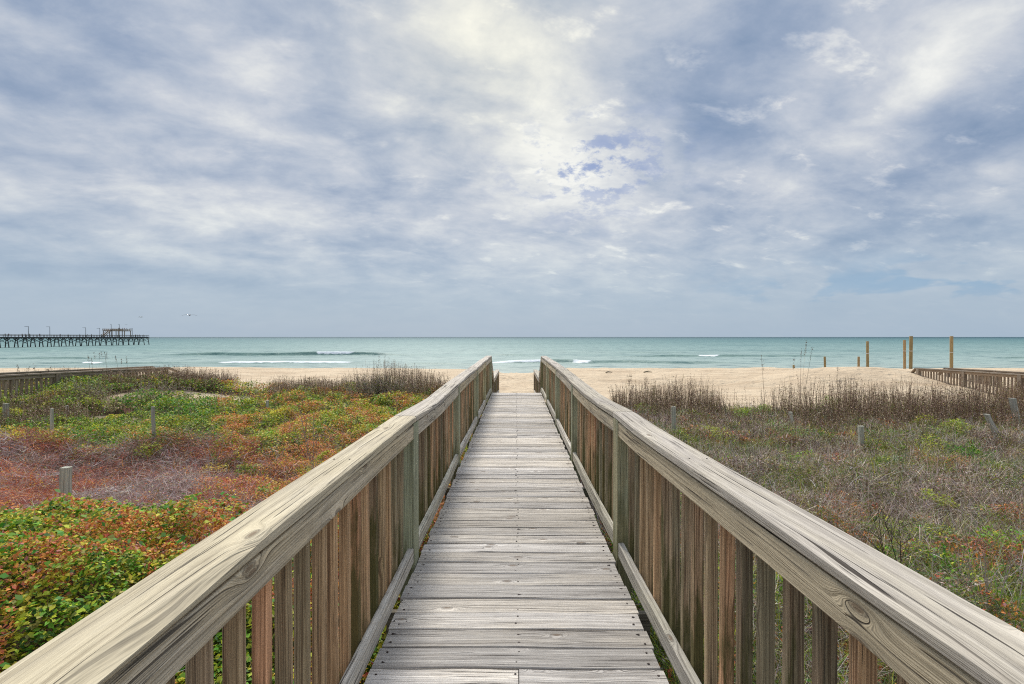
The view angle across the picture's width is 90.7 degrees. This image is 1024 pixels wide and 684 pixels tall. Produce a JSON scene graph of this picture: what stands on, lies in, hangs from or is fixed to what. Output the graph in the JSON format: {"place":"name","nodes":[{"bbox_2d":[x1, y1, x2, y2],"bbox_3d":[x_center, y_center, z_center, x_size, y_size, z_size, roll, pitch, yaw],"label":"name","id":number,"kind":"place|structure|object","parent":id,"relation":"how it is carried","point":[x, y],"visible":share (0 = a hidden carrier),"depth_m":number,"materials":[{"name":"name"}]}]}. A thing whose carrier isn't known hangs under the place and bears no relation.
{"place":"outdoors","nodes":[
{"label":"outdoors","id":0,"kind":"place"},
{"bbox_2d":[0,337,1023,372],"bbox_3d":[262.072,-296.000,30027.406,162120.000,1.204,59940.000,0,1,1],"label":"sea","id":1,"kind":"structure","parent":0,"point":[516,354],"depth_m":175.94,"materials":[{"name":"liquid"}]},
{"bbox_2d":[0,326,148,347],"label":"fishing pier","id":2,"kind":"structure","parent":1,"relation":"in","point":[102,337],"depth_m":297.02,"materials":[{"name":"brown wood"}]},
{"bbox_2d":[0,367,1023,683],"bbox_3d":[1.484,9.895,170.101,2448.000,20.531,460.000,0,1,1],"label":"sand","id":3,"kind":"structure","parent":0,"point":[752,381],"depth_m":20.65,"materials":[{"name":"beige sand"}]},
{"bbox_2d":[3,403,8,420],"bbox_3d":[-10.611,1.622,10.610,0.092,0.668,0.090,0,1,1],"label":"fence stake","id":4,"kind":"object","parent":3,"relation":"on","point":[5,405],"visible":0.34,"depth_m":10.58,"materials":[{"name":"grey wood"}]},
{"bbox_2d":[13,364,37,394],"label":"sea oats","id":5,"kind":"object","parent":3,"relation":"on","point":[18,380],"visible":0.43,"depth_m":13.27,"materials":[{"name":"plant"}]},
{"bbox_2d":[50,408,53,440],"bbox_3d":[-8.818,1.673,9.694,0.054,0.797,0.054,0,1,1],"label":"fence stake","id":6,"kind":"object","parent":3,"relation":"on","point":[51,417],"visible":0.48,"depth_m":9.68,"materials":[{"name":"grey wood"}]},
{"bbox_2d":[59,466,72,505],"bbox_3d":[-4.504,1.692,5.107,0.087,0.853,0.084,0,1,1],"label":"fence stake","id":7,"kind":"object","parent":3,"relation":"on","point":[65,479],"visible":0.34,"depth_m":5.07,"materials":[{"name":"grey wood"}]},
{"bbox_2d":[42,377,133,408],"bbox_3d":[-11.162,1.291,13.048,1.780,0.887,1.695,0,1,1],"label":"shrub","id":8,"kind":"object","parent":3,"relation":"on","point":[88,390],"visible":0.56,"depth_m":13.12,"materials":[{"name":"green plant"}]},
{"bbox_2d":[0,366,175,406],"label":"dune walkway","id":9,"kind":"structure","parent":3,"relation":"on","point":[53,376],"depth_m":13.81,"materials":[{"name":"brown wood"}]},
{"bbox_2d":[87,352,126,387],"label":"sea oats","id":10,"kind":"object","parent":3,"relation":"on","point":[96,368],"visible":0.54,"depth_m":14.61,"materials":[{"name":"plant"}]},
{"bbox_2d":[102,353,135,389],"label":"sea oats","id":11,"kind":"object","parent":3,"relation":"on","point":[119,375],"visible":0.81,"depth_m":14.86,"materials":[{"name":"plant"}]},
{"bbox_2d":[151,407,156,457],"bbox_3d":[-5.996,1.573,8.469,0.076,0.979,0.052,0,1,1],"label":"fence stake","id":12,"kind":"object","parent":3,"relation":"on","point":[153,425],"visible":0.63,"depth_m":8.45,"materials":[{"name":"grey wood"}]},
{"bbox_2d":[113,378,196,408],"bbox_3d":[-9.898,1.401,14.002,1.882,0.777,1.586,0,1,-27],"label":"shrub","id":13,"kind":"object","parent":3,"relation":"on","point":[161,387],"visible":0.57,"depth_m":14.11,"materials":[{"name":"green plant"}]},
{"bbox_2d":[200,436,224,466],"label":"bare twig shrub","id":14,"kind":"object","parent":3,"relation":"on","point":[209,451],"visible":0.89,"depth_m":7.45,"materials":[{"name":"grey plant"}]},
{"bbox_2d":[0,370,471,681],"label":"twiggy scrub","id":15,"kind":"object","parent":3,"relation":"on","point":[53,462],"visible":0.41,"depth_m":7.38,"materials":[{"name":"plant"}]},
{"bbox_2d":[0,371,487,683],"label":"creeper","id":16,"kind":"object","parent":3,"relation":"on","point":[77,546],"visible":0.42,"depth_m":4.21,"materials":[{"name":"green plant"}]},
{"bbox_2d":[291,407,330,470],"bbox_3d":[-2.577,1.405,6.448,0.523,1.239,0.270,0,1,-9],"label":"bare twig shrub","id":17,"kind":"object","parent":3,"relation":"on","point":[312,465],"visible":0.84,"depth_m":6.43,"materials":[{"name":"brown plant"}]},
{"bbox_2d":[341,373,436,405],"bbox_3d":[-3.716,1.365,14.989,2.669,0.965,2.169,0,1,-24],"label":"shrub","id":18,"kind":"object","parent":3,"relation":"on","point":[382,387],"visible":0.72,"depth_m":14.71,"materials":[{"name":"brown plant"}]},
{"bbox_2d":[0,357,1023,541],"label":"dry weed stalks","id":19,"kind":"object","parent":3,"relation":"on","point":[914,405],"visible":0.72,"depth_m":12.10,"materials":[{"name":"brown plant"}]},
{"bbox_2d":[0,356,1023,683],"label":"boardwalk","id":20,"kind":"structure","parent":3,"relation":"on","point":[516,572],"depth_m":2.12,"materials":[{"name":"grey wood"}]},
{"bbox_2d":[671,406,675,430],"bbox_3d":[3.130,1.667,9.790,0.081,0.827,0.078,0,1,1],"label":"fence stake","id":21,"kind":"object","parent":3,"relation":"on","point":[673,413],"visible":0.52,"depth_m":9.75,"materials":[{"name":"grey wood"}]},
{"bbox_2d":[754,355,771,408],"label":"sea oats","id":22,"kind":"object","parent":3,"relation":"on","point":[763,388],"visible":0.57,"depth_m":13.22,"materials":[{"name":"brown plant"}]},
{"bbox_2d":[551,395,1023,683],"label":"dry grass","id":23,"kind":"structure","parent":3,"relation":"on","point":[959,526],"depth_m":6.07,"materials":[{"name":"brown plant"}]},
{"bbox_2d":[788,412,793,425],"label":"fence stake","id":24,"kind":"object","parent":3,"relation":"on","point":[791,416],"visible":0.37,"depth_m":10.94,"materials":[{"name":"grey wood"}]},
{"bbox_2d":[776,461,815,485],"bbox_3d":[3.930,1.857,6.978,0.546,0.464,0.595,0,1,39],"label":"shrub","id":25,"kind":"object","parent":3,"relation":"on","point":[791,472],"visible":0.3,"depth_m":7.00,"materials":[{"name":"green plant"}]},
{"bbox_2d":[774,342,821,411],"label":"sea oats","id":26,"kind":"object","parent":3,"relation":"on","point":[800,385],"visible":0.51,"depth_m":12.24,"materials":[{"name":"brown plant"}]},
{"bbox_2d":[857,357,859,366],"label":"timber pile","id":27,"kind":"object","parent":3,"relation":"on","point":[858,361],"visible":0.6,"depth_m":44.69,"materials":[{"name":"brown wood"}]},
{"bbox_2d":[857,426,863,450],"bbox_3d":[6.185,1.801,8.967,0.087,0.623,0.080,0,1,1],"label":"fence stake","id":28,"kind":"object","parent":3,"relation":"on","point":[860,429],"visible":0.57,"depth_m":8.93,"materials":[{"name":"grey wood"}]},
{"bbox_2d":[866,341,868,366],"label":"timber pile","id":29,"kind":"object","parent":3,"relation":"on","point":[867,353],"visible":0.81,"depth_m":40.69,"materials":[{"name":"brown wood"}]},
{"bbox_2d":[857,497,919,566],"bbox_3d":[2.672,1.562,3.555,0.422,0.982,0.174,0,1,15],"label":"bare twig shrub","id":30,"kind":"object","parent":3,"relation":"on","point":[891,538],"visible":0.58,"depth_m":3.56,"materials":[{"name":"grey plant"}]},
{"bbox_2d":[903,340,905,368],"bbox_3d":[30.851,1.206,39.746,0.220,2.730,0.213,0,1,1],"label":"timber pile","id":31,"kind":"object","parent":3,"relation":"on","point":[904,354],"visible":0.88,"depth_m":39.67,"materials":[{"name":"brown wood"}]},
{"bbox_2d":[909,336,912,368],"bbox_3d":[28.209,0.997,35.767,0.229,2.825,0.235,0,1,1],"label":"timber pile","id":32,"kind":"object","parent":3,"relation":"on","point":[910,352],"visible":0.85,"depth_m":35.70,"materials":[{"name":"brown wood"}]},
{"bbox_2d":[949,336,953,367],"bbox_3d":[31.916,0.996,36.735,0.227,2.845,0.233,0,1,1],"label":"timber pile","id":33,"kind":"object","parent":3,"relation":"on","point":[951,353],"visible":0.83,"depth_m":36.65,"materials":[{"name":"brown wood"}]},
{"bbox_2d":[905,543,1018,608],"bbox_3d":[3.466,1.845,3.915,0.704,0.538,0.576,0,1,41],"label":"shrub","id":34,"kind":"object","parent":3,"relation":"on","point":[944,554],"visible":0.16,"depth_m":3.94,"materials":[{"name":"green plant"}]},
{"bbox_2d":[910,368,1023,395],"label":"dune walkway","id":35,"kind":"structure","parent":3,"relation":"on","point":[992,375],"depth_m":19.04,"materials":[{"name":"wood"}]},
{"bbox_2d":[945,439,998,460],"bbox_3d":[7.576,1.842,8.394,0.688,0.452,0.639,0,1,1],"label":"shrub","id":36,"kind":"object","parent":3,"relation":"on","point":[964,450],"visible":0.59,"depth_m":8.35,"materials":[{"name":"green plant"}]},
{"bbox_2d":[960,547,1023,624],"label":"bare twig shrub","id":37,"kind":"object","parent":3,"relation":"on","point":[986,579],"visible":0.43,"depth_m":3.28,"materials":[{"name":"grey plant"}]},
{"bbox_2d":[983,414,1001,445],"bbox_3d":[8.935,1.697,9.340,0.423,0.730,0.086,0,1,1],"label":"fence stake","id":38,"kind":"object","parent":3,"relation":"on","point":[990,421],"visible":0.5,"depth_m":9.30,"materials":[{"name":"grey wood"}]},
{"bbox_2d":[1008,398,1020,425],"bbox_3d":[10.886,1.639,10.925,0.262,0.849,0.101,0,1,1],"label":"fence stake","id":39,"kind":"object","parent":3,"relation":"on","point":[1012,402],"visible":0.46,"depth_m":10.88,"materials":[{"name":"grey wood"}]},
{"bbox_2d":[0,0,1023,336],"label":"sky","id":40,"kind":"structure","parent":0,"point":[247,168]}
]}

